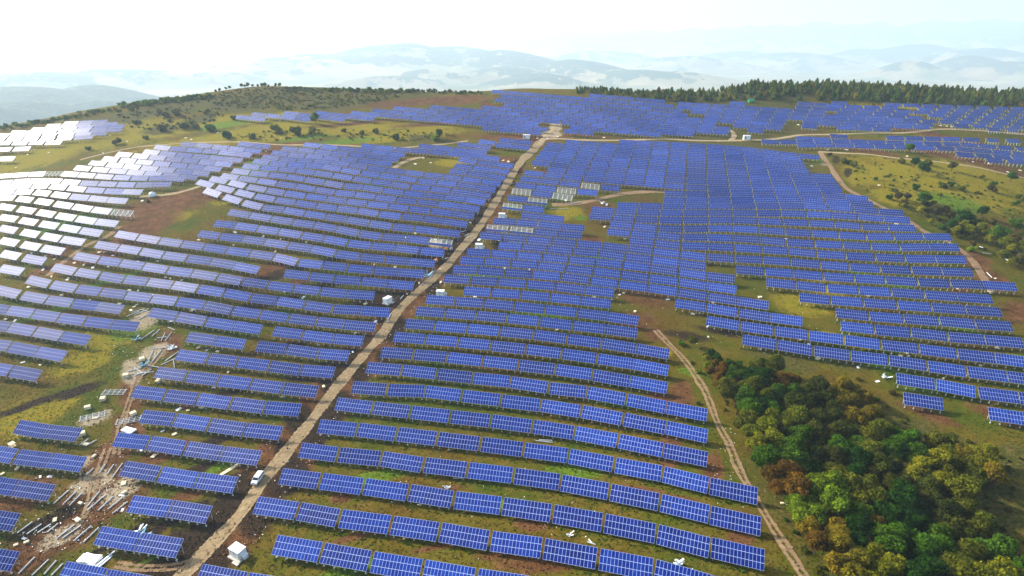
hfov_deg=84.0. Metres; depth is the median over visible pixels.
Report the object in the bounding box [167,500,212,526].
solar table
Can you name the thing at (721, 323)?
solar table
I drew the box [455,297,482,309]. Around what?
solar table
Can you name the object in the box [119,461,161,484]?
solar table
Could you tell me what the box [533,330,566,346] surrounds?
solar table
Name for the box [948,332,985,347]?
solar table
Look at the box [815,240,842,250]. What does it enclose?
solar table
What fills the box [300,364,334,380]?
solar table
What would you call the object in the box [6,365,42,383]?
solar table
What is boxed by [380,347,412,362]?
solar table
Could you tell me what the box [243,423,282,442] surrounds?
solar table
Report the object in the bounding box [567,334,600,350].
solar table
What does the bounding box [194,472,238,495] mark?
solar table
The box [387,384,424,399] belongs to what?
solar table
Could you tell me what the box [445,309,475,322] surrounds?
solar table
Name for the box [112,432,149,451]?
solar table
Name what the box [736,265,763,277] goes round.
solar table
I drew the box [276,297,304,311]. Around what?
solar table
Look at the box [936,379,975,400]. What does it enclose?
solar table
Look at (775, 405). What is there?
tree
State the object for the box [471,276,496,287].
solar table
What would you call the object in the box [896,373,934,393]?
solar table
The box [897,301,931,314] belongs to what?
solar table
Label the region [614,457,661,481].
solar table
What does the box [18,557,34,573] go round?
steel beam
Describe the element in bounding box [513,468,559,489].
solar table
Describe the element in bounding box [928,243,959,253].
solar table
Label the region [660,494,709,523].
solar table
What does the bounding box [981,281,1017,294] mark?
solar table
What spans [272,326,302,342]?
solar table
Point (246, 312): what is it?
solar table
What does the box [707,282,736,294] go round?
solar table
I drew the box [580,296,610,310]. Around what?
solar table
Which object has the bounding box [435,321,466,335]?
solar table
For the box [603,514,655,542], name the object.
solar table
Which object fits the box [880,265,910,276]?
solar table
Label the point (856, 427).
tree
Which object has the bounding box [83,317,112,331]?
solar table
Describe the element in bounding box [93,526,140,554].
solar table
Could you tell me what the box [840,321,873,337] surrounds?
solar table
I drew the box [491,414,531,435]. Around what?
solar table
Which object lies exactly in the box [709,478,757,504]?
solar table
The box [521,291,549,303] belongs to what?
solar table
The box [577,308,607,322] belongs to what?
solar table
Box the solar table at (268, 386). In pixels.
[249,379,284,396]
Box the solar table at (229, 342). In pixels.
[213,336,246,351]
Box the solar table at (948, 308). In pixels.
[931,303,966,316]
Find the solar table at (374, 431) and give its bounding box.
[356,423,396,442]
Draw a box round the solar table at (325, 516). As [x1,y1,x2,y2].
[296,502,339,529]
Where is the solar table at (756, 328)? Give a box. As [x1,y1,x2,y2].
[741,321,772,337]
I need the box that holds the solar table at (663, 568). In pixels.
[654,559,710,575]
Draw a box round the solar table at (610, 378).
[592,369,629,388]
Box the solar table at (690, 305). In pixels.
[675,299,705,313]
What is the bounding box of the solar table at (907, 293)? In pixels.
[891,288,923,301]
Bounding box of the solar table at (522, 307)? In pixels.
[514,302,543,315]
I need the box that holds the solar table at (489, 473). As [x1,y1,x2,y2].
[467,462,512,483]
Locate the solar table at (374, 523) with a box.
[338,509,390,536]
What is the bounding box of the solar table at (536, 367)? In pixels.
[518,360,554,376]
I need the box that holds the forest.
[575,78,1023,107]
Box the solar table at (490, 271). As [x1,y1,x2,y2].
[478,266,503,276]
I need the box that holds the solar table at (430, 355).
[413,349,446,364]
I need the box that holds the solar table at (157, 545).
[134,533,183,561]
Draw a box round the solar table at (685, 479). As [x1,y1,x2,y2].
[662,466,708,494]
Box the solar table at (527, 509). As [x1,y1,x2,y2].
[501,497,551,523]
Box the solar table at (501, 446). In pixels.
[480,437,522,457]
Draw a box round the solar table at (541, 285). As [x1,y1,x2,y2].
[527,280,554,292]
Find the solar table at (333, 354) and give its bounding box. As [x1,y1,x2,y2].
[317,348,349,364]
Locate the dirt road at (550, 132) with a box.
[538,122,560,140]
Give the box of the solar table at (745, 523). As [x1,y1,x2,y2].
[710,506,760,535]
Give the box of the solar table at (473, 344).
[458,337,490,352]
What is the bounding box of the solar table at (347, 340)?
[332,334,363,348]
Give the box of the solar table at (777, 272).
[765,268,792,279]
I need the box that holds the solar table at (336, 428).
[317,419,356,438]
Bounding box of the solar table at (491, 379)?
[473,372,509,389]
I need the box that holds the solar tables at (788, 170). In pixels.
[0,90,1023,575]
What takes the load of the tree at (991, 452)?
on the ground at (188, 214)
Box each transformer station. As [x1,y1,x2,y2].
[227,541,248,565]
[382,295,394,304]
[436,289,446,295]
[475,243,484,248]
[498,213,506,217]
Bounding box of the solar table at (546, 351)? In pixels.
[526,344,560,360]
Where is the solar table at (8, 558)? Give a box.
[0,549,19,573]
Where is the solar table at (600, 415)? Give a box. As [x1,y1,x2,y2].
[581,405,622,427]
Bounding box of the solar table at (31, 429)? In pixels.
[13,420,48,440]
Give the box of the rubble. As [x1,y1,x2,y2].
[0,160,1023,575]
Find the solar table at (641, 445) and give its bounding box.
[618,434,663,459]
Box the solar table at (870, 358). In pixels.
[851,350,887,368]
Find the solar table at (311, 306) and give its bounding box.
[303,301,332,315]
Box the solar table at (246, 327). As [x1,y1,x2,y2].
[232,321,262,337]
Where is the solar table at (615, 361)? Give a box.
[597,353,633,371]
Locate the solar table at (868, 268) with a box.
[849,263,879,274]
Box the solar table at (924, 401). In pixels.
[902,392,943,412]
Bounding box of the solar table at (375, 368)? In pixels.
[366,362,401,377]
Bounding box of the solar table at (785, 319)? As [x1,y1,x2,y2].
[770,313,802,328]
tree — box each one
[309,112,319,123]
[435,129,442,138]
[688,335,697,343]
[702,354,712,361]
[702,360,712,367]
[704,366,714,376]
[707,348,715,358]
[711,352,723,362]
[711,359,718,366]
[712,372,722,379]
[713,364,727,374]
[715,376,736,389]
[718,386,735,402]
[719,361,728,368]
[725,370,735,378]
[726,358,735,366]
[727,364,738,372]
[733,409,757,432]
[734,369,744,381]
[734,383,758,400]
[735,361,742,368]
[736,379,750,388]
[736,397,753,409]
[740,423,759,437]
[742,372,752,379]
[742,402,763,420]
[743,367,750,373]
[745,431,766,447]
[747,375,764,390]
[749,444,776,471]
[750,385,760,399]
[751,367,760,373]
[751,367,774,383]
[754,397,766,412]
[755,357,770,367]
[756,416,779,434]
[759,387,774,397]
[760,464,784,482]
[762,407,781,428]
[764,426,783,447]
[765,394,779,403]
[765,443,776,450]
[766,353,785,370]
[766,365,776,377]
[767,401,783,413]
[768,478,786,498]
[771,383,785,398]
[773,448,785,464]
[774,370,790,385]
[776,435,806,451]
[777,459,806,477]
[778,416,794,434]
[780,443,812,468]
[780,471,810,497]
[782,404,809,424]
[783,391,807,407]
[783,491,803,505]
[786,383,804,394]
[786,424,813,445]
[786,496,807,515]
[788,371,802,385]
[791,506,812,521]
[794,515,820,533]
[799,382,813,392]
[803,446,827,464]
[803,493,817,504]
[804,467,814,474]
[804,529,828,554]
[805,392,820,406]
[805,472,830,498]
[806,503,828,524]
[807,374,830,391]
[807,407,828,423]
[808,418,825,440]
[809,461,824,475]
[811,390,822,403]
[812,435,827,445]
[816,483,852,517]
[820,390,834,407]
[821,461,838,469]
[821,469,851,495]
[822,550,846,575]
[823,399,843,411]
[823,444,851,466]
[824,463,847,472]
[824,516,847,536]
[824,523,849,538]
[825,408,842,421]
[825,431,840,439]
[825,529,855,553]
[827,419,853,437]
[827,434,852,453]
[829,386,846,396]
[830,375,854,391]
[834,394,850,407]
[839,561,868,575]
[840,410,858,424]
[842,406,858,415]
[843,390,861,406]
[843,470,873,492]
[843,547,870,569]
[844,461,866,475]
[844,508,875,532]
[845,500,874,515]
[845,516,868,536]
[846,445,871,467]
[847,423,861,434]
[847,435,865,446]
[849,488,871,505]
[850,531,869,547]
[851,384,863,394]
[854,415,868,428]
[856,438,883,458]
[856,545,874,562]
[859,406,875,419]
[859,422,886,441]
[860,389,874,405]
[861,473,883,487]
[864,404,885,420]
[864,541,885,566]
[865,465,883,482]
[866,486,888,512]
[867,418,894,436]
[868,559,896,575]
[868,570,877,575]
[869,452,895,474]
[869,513,885,523]
[869,522,898,538]
[872,499,902,524]
[874,534,907,563]
[877,552,908,575]
[879,438,906,458]
[880,472,898,493]
[886,453,905,473]
[887,433,912,453]
[887,491,917,512]
[887,521,910,546]
[888,477,924,503]
[891,426,903,434]
[894,192,903,200]
[895,472,912,483]
[897,428,922,443]
[899,509,926,531]
[902,441,928,462]
[902,563,925,575]
[903,192,911,199]
[903,464,925,483]
[905,143,915,153]
[905,547,931,562]
[905,570,921,575]
[907,554,948,575]
[908,455,934,474]
[908,528,920,548]
[910,157,920,167]
[911,483,923,500]
[912,532,943,558]
[914,499,934,517]
[915,440,930,450]
[915,474,945,497]
[915,510,933,530]
[916,191,933,204]
[916,205,926,215]
[917,161,931,174]
[920,487,948,509]
[922,429,948,447]
[924,207,932,216]
[925,448,951,470]
[926,522,955,541]
[927,218,935,224]
[931,470,950,488]
[932,203,944,217]
[932,508,950,523]
[934,533,957,553]
[935,442,956,455]
[935,498,965,517]
[936,550,960,575]
[939,464,961,480]
[939,520,964,543]
[939,556,987,575]
[942,204,948,211]
[943,476,981,507]
[945,210,956,219]
[945,218,958,231]
[945,434,964,446]
[947,161,958,170]
[947,452,969,471]
[948,516,976,538]
[950,225,961,231]
[951,496,979,517]
[954,443,974,457]
[954,538,987,563]
[955,209,976,220]
[955,474,982,495]
[956,551,974,563]
[960,220,969,225]
[963,224,977,235]
[963,461,988,483]
[964,452,986,468]
[965,444,982,454]
[965,515,992,539]
[966,510,999,532]
[967,537,1001,562]
[969,240,976,245]
[973,561,996,575]
[974,218,987,224]
[975,222,987,233]
[976,206,990,217]
[981,227,990,236]
[981,442,1000,461]
[982,461,1011,488]
[983,234,997,243]
[983,572,1005,575]
[985,555,1023,575]
[987,225,1012,243]
[992,532,1020,559]
[996,236,1015,249]
[997,249,1012,262]
[1006,243,1017,251]
[1006,258,1015,266]
[1007,171,1018,181]
[1008,218,1023,231]
[1011,555,1023,568]
[1015,253,1023,265]
[1017,240,1023,252]
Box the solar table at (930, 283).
[917,278,950,289]
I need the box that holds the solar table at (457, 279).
[443,274,469,286]
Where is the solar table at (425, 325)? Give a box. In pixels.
[405,319,434,332]
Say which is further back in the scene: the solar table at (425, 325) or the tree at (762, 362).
the solar table at (425, 325)
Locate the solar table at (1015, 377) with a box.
[1007,371,1023,386]
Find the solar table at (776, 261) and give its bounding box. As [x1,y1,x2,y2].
[763,256,790,267]
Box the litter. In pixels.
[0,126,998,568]
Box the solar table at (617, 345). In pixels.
[601,338,635,355]
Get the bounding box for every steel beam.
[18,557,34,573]
[32,559,48,575]
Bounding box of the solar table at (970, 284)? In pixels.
[949,279,984,291]
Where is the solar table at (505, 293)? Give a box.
[492,288,519,301]
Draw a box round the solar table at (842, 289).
[827,284,858,297]
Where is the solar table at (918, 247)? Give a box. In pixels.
[899,243,930,254]
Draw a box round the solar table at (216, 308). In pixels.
[202,301,232,316]
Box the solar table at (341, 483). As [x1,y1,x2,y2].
[319,473,363,494]
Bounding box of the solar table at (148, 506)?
[126,495,172,520]
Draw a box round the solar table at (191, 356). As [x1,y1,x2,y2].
[175,349,208,365]
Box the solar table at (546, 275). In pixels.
[532,270,559,281]
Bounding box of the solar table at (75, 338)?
[59,331,91,348]
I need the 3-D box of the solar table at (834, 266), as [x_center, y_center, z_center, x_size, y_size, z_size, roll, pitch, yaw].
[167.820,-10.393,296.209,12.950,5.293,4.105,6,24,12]
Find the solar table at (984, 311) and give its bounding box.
[964,305,1002,319]
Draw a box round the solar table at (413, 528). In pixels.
[390,516,439,542]
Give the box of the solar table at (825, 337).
[809,331,842,346]
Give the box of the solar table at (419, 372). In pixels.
[401,365,436,381]
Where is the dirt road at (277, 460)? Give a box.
[173,141,544,575]
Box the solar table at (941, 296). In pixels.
[924,290,957,303]
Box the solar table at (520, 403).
[501,395,539,413]
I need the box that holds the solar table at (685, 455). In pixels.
[663,443,707,466]
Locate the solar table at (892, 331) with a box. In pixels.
[874,325,910,339]
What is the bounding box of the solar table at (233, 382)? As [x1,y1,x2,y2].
[217,375,251,391]
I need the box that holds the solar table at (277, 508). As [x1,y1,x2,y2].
[252,496,298,522]
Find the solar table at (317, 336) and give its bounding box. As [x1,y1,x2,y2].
[302,330,333,345]
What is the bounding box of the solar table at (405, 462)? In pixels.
[380,451,423,472]
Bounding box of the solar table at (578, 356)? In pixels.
[562,348,596,366]
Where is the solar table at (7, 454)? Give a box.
[0,446,17,465]
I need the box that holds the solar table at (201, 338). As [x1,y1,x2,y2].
[185,332,216,348]
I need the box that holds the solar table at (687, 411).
[666,401,706,423]
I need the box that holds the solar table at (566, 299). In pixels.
[550,293,579,307]
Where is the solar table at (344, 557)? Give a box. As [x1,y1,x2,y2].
[319,543,371,573]
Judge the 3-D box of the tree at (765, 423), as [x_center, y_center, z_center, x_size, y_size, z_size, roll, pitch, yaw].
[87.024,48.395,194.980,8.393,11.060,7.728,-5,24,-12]
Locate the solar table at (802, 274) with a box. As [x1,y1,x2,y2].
[794,270,822,282]
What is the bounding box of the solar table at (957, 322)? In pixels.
[939,316,975,331]
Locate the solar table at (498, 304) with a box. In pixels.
[483,299,513,312]
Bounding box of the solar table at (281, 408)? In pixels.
[263,401,301,418]
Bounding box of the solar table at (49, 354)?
[33,347,67,363]
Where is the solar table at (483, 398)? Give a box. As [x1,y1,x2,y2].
[462,390,500,408]
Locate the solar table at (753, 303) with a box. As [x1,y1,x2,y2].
[738,297,768,309]
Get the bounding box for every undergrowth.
[116,98,228,130]
[213,87,401,109]
[238,129,453,140]
[673,102,879,105]
[690,361,1023,575]
[841,155,1023,255]
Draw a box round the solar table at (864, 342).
[845,335,879,351]
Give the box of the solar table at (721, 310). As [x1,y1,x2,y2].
[707,303,737,319]
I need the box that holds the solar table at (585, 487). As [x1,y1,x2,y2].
[560,475,608,500]
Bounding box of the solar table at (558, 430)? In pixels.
[532,420,573,440]
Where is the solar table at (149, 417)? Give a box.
[139,410,175,428]
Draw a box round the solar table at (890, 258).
[875,254,904,264]
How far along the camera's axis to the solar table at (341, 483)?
173.92 m
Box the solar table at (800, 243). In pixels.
[787,239,813,249]
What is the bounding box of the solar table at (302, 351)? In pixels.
[285,344,318,360]
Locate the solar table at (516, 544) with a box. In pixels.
[490,531,542,559]
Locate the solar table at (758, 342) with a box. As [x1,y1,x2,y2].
[742,334,775,351]
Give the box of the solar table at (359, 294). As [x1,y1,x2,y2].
[346,290,374,302]
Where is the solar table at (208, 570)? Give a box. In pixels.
[198,564,247,575]
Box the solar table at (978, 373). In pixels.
[966,366,1007,384]
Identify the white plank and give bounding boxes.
[96,551,114,566]
[219,463,238,474]
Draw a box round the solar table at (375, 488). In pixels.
[362,478,408,500]
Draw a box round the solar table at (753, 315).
[739,309,769,324]
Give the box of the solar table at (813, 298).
[799,293,829,306]
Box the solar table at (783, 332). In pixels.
[775,326,806,343]
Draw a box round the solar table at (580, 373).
[555,364,591,382]
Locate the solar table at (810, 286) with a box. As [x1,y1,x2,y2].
[796,281,825,294]
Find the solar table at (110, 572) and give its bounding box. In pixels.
[106,569,148,575]
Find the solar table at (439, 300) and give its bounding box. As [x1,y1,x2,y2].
[425,295,454,307]
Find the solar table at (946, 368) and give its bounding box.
[927,361,965,379]
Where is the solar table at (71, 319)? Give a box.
[56,313,86,327]
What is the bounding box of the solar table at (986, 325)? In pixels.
[974,319,1013,333]
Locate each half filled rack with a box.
[428,238,452,247]
[485,225,508,233]
[502,203,521,212]
[509,227,532,234]
[527,198,547,206]
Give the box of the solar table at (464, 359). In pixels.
[447,352,482,368]
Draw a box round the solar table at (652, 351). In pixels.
[636,344,669,361]
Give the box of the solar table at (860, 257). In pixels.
[846,252,874,263]
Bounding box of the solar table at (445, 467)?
[423,457,466,479]
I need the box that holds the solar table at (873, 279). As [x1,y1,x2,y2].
[854,274,884,286]
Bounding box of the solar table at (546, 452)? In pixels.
[524,443,567,464]
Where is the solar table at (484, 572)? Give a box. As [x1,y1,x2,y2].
[478,568,528,575]
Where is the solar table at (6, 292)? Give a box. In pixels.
[0,285,21,301]
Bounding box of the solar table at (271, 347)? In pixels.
[255,341,286,356]
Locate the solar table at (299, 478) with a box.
[278,468,320,489]
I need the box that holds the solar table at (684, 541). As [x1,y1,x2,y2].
[656,524,709,557]
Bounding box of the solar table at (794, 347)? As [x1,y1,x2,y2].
[778,340,811,358]
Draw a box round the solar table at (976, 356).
[957,349,995,365]
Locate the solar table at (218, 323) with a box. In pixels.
[204,317,234,332]
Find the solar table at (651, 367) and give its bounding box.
[633,359,668,378]
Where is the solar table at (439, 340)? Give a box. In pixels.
[425,335,457,349]
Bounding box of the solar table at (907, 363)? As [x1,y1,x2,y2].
[889,355,926,373]
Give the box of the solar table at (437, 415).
[410,406,449,425]
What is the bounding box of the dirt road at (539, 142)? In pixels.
[537,128,1023,144]
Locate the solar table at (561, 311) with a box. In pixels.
[545,305,576,318]
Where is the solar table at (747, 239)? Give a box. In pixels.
[734,235,759,244]
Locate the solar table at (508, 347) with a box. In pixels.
[491,341,525,356]
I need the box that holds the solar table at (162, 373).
[153,367,187,384]
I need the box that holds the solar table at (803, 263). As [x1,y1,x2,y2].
[791,258,818,270]
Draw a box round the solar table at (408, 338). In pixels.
[393,332,425,346]
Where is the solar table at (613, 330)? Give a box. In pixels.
[605,324,637,340]
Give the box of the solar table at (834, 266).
[820,261,848,272]
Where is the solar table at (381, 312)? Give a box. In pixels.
[361,306,390,319]
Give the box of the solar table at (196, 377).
[185,371,219,388]
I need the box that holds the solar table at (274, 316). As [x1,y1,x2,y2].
[259,310,288,324]
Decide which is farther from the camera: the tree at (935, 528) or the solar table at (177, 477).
the solar table at (177, 477)
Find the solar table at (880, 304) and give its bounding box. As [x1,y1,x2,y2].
[863,298,896,312]
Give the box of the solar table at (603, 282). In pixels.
[590,277,617,287]
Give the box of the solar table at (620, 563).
[599,548,652,575]
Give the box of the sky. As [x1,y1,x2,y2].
[0,0,1023,52]
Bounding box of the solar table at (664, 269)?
[650,264,677,275]
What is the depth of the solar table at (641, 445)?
187.62 m
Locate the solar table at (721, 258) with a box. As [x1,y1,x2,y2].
[708,254,733,264]
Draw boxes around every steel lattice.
[79,411,106,421]
[101,389,127,394]
[115,415,141,424]
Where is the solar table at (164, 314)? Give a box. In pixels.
[147,308,177,323]
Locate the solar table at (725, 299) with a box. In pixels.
[708,293,737,307]
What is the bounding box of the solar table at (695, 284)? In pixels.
[678,278,706,290]
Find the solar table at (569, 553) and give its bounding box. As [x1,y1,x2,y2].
[543,538,596,568]
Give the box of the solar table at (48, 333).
[32,327,63,342]
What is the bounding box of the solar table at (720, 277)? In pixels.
[707,272,734,283]
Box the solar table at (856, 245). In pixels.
[843,242,870,252]
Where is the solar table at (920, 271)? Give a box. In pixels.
[910,266,942,277]
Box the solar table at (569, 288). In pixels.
[555,282,584,295]
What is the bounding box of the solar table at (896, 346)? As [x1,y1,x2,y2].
[881,340,918,356]
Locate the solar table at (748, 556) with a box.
[711,537,764,570]
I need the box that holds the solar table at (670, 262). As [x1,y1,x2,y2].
[652,256,678,266]
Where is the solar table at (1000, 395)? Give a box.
[977,387,1019,406]
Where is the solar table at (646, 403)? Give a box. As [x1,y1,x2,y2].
[626,394,665,415]
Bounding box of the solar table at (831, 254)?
[817,250,844,262]
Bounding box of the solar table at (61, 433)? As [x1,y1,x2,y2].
[43,425,82,444]
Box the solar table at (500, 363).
[482,356,517,372]
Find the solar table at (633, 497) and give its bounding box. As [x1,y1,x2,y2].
[609,484,658,510]
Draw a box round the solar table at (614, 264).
[596,258,621,270]
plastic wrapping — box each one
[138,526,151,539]
[673,558,683,565]
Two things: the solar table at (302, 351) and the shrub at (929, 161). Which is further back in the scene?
the shrub at (929, 161)
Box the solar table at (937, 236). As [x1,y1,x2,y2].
[922,233,952,243]
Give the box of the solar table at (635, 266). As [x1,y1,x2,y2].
[623,261,648,273]
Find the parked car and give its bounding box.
[251,470,264,484]
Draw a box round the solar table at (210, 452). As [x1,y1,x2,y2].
[183,441,223,462]
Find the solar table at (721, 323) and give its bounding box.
[706,316,738,332]
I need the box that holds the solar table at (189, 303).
[175,297,204,312]
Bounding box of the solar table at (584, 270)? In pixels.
[566,264,592,275]
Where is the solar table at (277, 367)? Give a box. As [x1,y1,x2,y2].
[268,361,301,377]
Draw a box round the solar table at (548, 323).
[540,317,571,332]
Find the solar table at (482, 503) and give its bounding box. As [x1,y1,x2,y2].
[453,491,501,514]
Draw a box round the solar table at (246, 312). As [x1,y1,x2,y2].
[231,306,260,319]
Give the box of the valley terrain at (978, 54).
[0,18,1023,125]
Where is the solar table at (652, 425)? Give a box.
[623,413,665,434]
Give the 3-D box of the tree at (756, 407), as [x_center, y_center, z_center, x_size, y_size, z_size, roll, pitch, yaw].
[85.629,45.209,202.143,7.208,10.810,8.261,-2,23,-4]
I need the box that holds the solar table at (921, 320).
[903,314,938,329]
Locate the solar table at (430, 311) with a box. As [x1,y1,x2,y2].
[415,306,444,320]
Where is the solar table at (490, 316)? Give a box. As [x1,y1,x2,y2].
[476,311,506,325]
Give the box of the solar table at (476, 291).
[463,286,490,298]
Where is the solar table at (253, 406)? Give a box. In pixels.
[229,397,265,415]
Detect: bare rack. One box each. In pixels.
[45,171,63,178]
[111,209,133,218]
[512,188,531,197]
[552,193,573,202]
[557,187,575,196]
[581,183,598,189]
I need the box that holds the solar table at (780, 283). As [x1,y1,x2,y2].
[766,278,794,292]
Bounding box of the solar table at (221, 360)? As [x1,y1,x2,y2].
[206,353,238,369]
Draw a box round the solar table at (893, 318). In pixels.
[869,312,903,326]
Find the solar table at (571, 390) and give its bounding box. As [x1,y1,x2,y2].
[549,382,586,400]
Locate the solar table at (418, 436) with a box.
[396,427,436,447]
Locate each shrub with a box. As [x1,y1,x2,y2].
[112,137,121,144]
[157,124,166,130]
[161,112,169,116]
[171,109,180,115]
[178,122,189,128]
[190,123,199,128]
[203,109,210,113]
[204,124,216,131]
[222,131,231,138]
[269,123,282,131]
[288,125,301,135]
[308,126,316,133]
[372,128,378,133]
[392,133,399,138]
[430,134,438,140]
[678,339,684,345]
[841,157,850,163]
[889,389,895,394]
[897,158,905,163]
[898,199,907,205]
[912,183,920,189]
[924,159,932,164]
[929,200,937,205]
[938,223,946,229]
[940,182,948,187]
[947,181,954,186]
[955,184,966,190]
[966,235,974,240]
[966,246,978,251]
[986,184,997,191]
[987,217,997,223]
[1011,200,1020,203]
[1012,234,1022,239]
[1014,193,1023,200]
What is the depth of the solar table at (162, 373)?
229.55 m
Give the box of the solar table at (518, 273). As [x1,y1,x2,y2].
[505,268,531,279]
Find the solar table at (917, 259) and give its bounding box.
[905,255,936,265]
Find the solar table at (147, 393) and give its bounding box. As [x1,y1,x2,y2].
[131,385,165,403]
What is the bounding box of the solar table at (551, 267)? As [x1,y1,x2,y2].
[538,262,564,272]
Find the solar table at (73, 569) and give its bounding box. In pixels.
[59,561,107,575]
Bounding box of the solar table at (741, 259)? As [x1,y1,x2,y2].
[735,255,762,266]
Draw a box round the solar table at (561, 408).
[540,399,580,419]
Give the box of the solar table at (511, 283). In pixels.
[498,278,525,289]
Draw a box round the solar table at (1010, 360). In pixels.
[995,353,1023,370]
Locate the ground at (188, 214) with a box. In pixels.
[0,86,1023,575]
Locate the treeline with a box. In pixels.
[0,86,481,128]
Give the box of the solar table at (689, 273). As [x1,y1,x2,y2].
[678,268,706,280]
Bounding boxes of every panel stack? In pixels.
[76,552,102,565]
[121,426,135,433]
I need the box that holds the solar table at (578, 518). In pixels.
[552,504,602,531]
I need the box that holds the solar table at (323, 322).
[316,317,344,331]
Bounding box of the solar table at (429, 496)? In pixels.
[407,484,453,508]
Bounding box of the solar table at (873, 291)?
[859,286,890,298]
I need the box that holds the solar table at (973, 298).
[957,293,993,306]
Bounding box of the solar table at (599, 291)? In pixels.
[584,286,613,299]
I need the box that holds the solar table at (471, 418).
[450,410,490,429]
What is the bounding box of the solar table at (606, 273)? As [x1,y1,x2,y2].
[594,268,619,277]
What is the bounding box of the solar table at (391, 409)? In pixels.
[372,401,410,420]
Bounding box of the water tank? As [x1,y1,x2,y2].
[149,191,155,196]
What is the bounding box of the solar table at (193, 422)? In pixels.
[172,413,210,433]
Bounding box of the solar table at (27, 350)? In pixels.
[7,342,39,359]
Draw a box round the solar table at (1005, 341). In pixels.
[984,335,1023,350]
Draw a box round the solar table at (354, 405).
[334,397,372,416]
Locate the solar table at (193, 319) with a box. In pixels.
[175,312,206,328]
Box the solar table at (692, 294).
[678,288,706,301]
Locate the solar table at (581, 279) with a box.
[560,273,589,283]
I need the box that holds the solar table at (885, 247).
[871,243,899,252]
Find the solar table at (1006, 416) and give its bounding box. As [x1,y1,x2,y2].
[987,407,1023,427]
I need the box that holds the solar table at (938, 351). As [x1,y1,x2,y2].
[919,344,956,361]
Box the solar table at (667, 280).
[650,274,677,285]
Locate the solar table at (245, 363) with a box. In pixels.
[236,357,269,373]
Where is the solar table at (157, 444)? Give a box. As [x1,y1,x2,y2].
[146,436,186,457]
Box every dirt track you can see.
[45,226,121,275]
[57,447,111,540]
[80,140,467,159]
[112,348,167,456]
[113,558,192,571]
[139,186,199,197]
[392,156,423,167]
[552,190,665,205]
[653,329,809,575]
[729,130,736,139]
[818,151,1023,177]
[818,152,994,291]
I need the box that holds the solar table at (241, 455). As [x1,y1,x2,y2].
[219,446,261,468]
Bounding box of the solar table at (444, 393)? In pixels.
[424,385,461,403]
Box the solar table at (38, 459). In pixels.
[12,449,52,470]
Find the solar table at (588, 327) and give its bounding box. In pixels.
[573,321,604,335]
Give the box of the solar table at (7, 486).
[0,477,18,497]
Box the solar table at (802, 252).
[789,247,815,259]
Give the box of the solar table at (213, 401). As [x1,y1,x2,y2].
[196,393,231,411]
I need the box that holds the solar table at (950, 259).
[934,255,967,266]
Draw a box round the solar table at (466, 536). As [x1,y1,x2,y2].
[438,522,489,550]
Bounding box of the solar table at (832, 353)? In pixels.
[814,346,848,362]
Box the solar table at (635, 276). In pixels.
[621,271,647,281]
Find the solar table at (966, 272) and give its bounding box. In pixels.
[941,268,973,279]
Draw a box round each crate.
[7,441,16,447]
[79,430,85,436]
[84,404,90,409]
[99,395,105,401]
[129,410,136,416]
[155,378,161,383]
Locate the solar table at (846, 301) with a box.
[831,296,862,309]
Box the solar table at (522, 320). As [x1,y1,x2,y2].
[507,314,538,328]
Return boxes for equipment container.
[523,134,529,138]
[743,135,750,139]
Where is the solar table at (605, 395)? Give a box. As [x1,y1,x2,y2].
[586,387,625,407]
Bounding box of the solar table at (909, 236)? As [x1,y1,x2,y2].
[893,233,923,242]
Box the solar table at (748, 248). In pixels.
[735,244,761,255]
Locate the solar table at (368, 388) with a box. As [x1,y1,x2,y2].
[351,381,386,397]
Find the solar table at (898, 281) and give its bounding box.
[885,276,917,288]
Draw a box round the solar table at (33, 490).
[11,480,55,503]
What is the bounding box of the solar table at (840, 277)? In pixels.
[824,272,853,284]
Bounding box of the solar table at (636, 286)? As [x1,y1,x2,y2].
[619,280,646,294]
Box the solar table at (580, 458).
[568,449,613,473]
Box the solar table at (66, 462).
[46,453,86,474]
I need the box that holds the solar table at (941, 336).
[911,328,947,343]
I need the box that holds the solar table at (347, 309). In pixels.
[332,305,361,317]
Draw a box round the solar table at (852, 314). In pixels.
[835,308,868,323]
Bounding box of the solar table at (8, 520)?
[0,510,20,533]
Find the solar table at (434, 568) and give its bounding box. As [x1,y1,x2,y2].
[423,560,475,575]
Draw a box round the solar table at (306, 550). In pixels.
[271,535,322,564]
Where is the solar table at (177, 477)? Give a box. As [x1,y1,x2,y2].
[157,467,198,490]
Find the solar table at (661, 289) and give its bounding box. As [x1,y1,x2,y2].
[648,284,676,297]
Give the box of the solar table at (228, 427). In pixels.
[207,418,245,438]
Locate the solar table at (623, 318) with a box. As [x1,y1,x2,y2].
[607,312,638,327]
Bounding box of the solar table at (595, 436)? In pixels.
[574,426,617,449]
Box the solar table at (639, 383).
[630,376,667,395]
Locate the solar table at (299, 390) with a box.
[282,383,318,400]
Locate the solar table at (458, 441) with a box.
[437,432,479,453]
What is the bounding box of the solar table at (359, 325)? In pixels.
[343,320,376,333]
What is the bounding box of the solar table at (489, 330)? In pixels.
[467,324,499,339]
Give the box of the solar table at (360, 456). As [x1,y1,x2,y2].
[337,447,381,468]
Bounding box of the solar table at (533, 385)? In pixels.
[510,376,547,395]
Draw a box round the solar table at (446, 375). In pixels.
[437,368,471,385]
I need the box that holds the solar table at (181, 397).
[163,389,198,407]
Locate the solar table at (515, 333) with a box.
[500,327,532,341]
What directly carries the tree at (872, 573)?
on the ground at (188, 214)
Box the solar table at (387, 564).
[370,551,422,575]
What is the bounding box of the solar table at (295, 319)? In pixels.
[287,314,316,329]
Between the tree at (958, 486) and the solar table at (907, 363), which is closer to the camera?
the tree at (958, 486)
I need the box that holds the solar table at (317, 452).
[298,443,338,462]
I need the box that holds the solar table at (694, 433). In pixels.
[666,421,707,442]
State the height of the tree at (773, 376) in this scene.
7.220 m

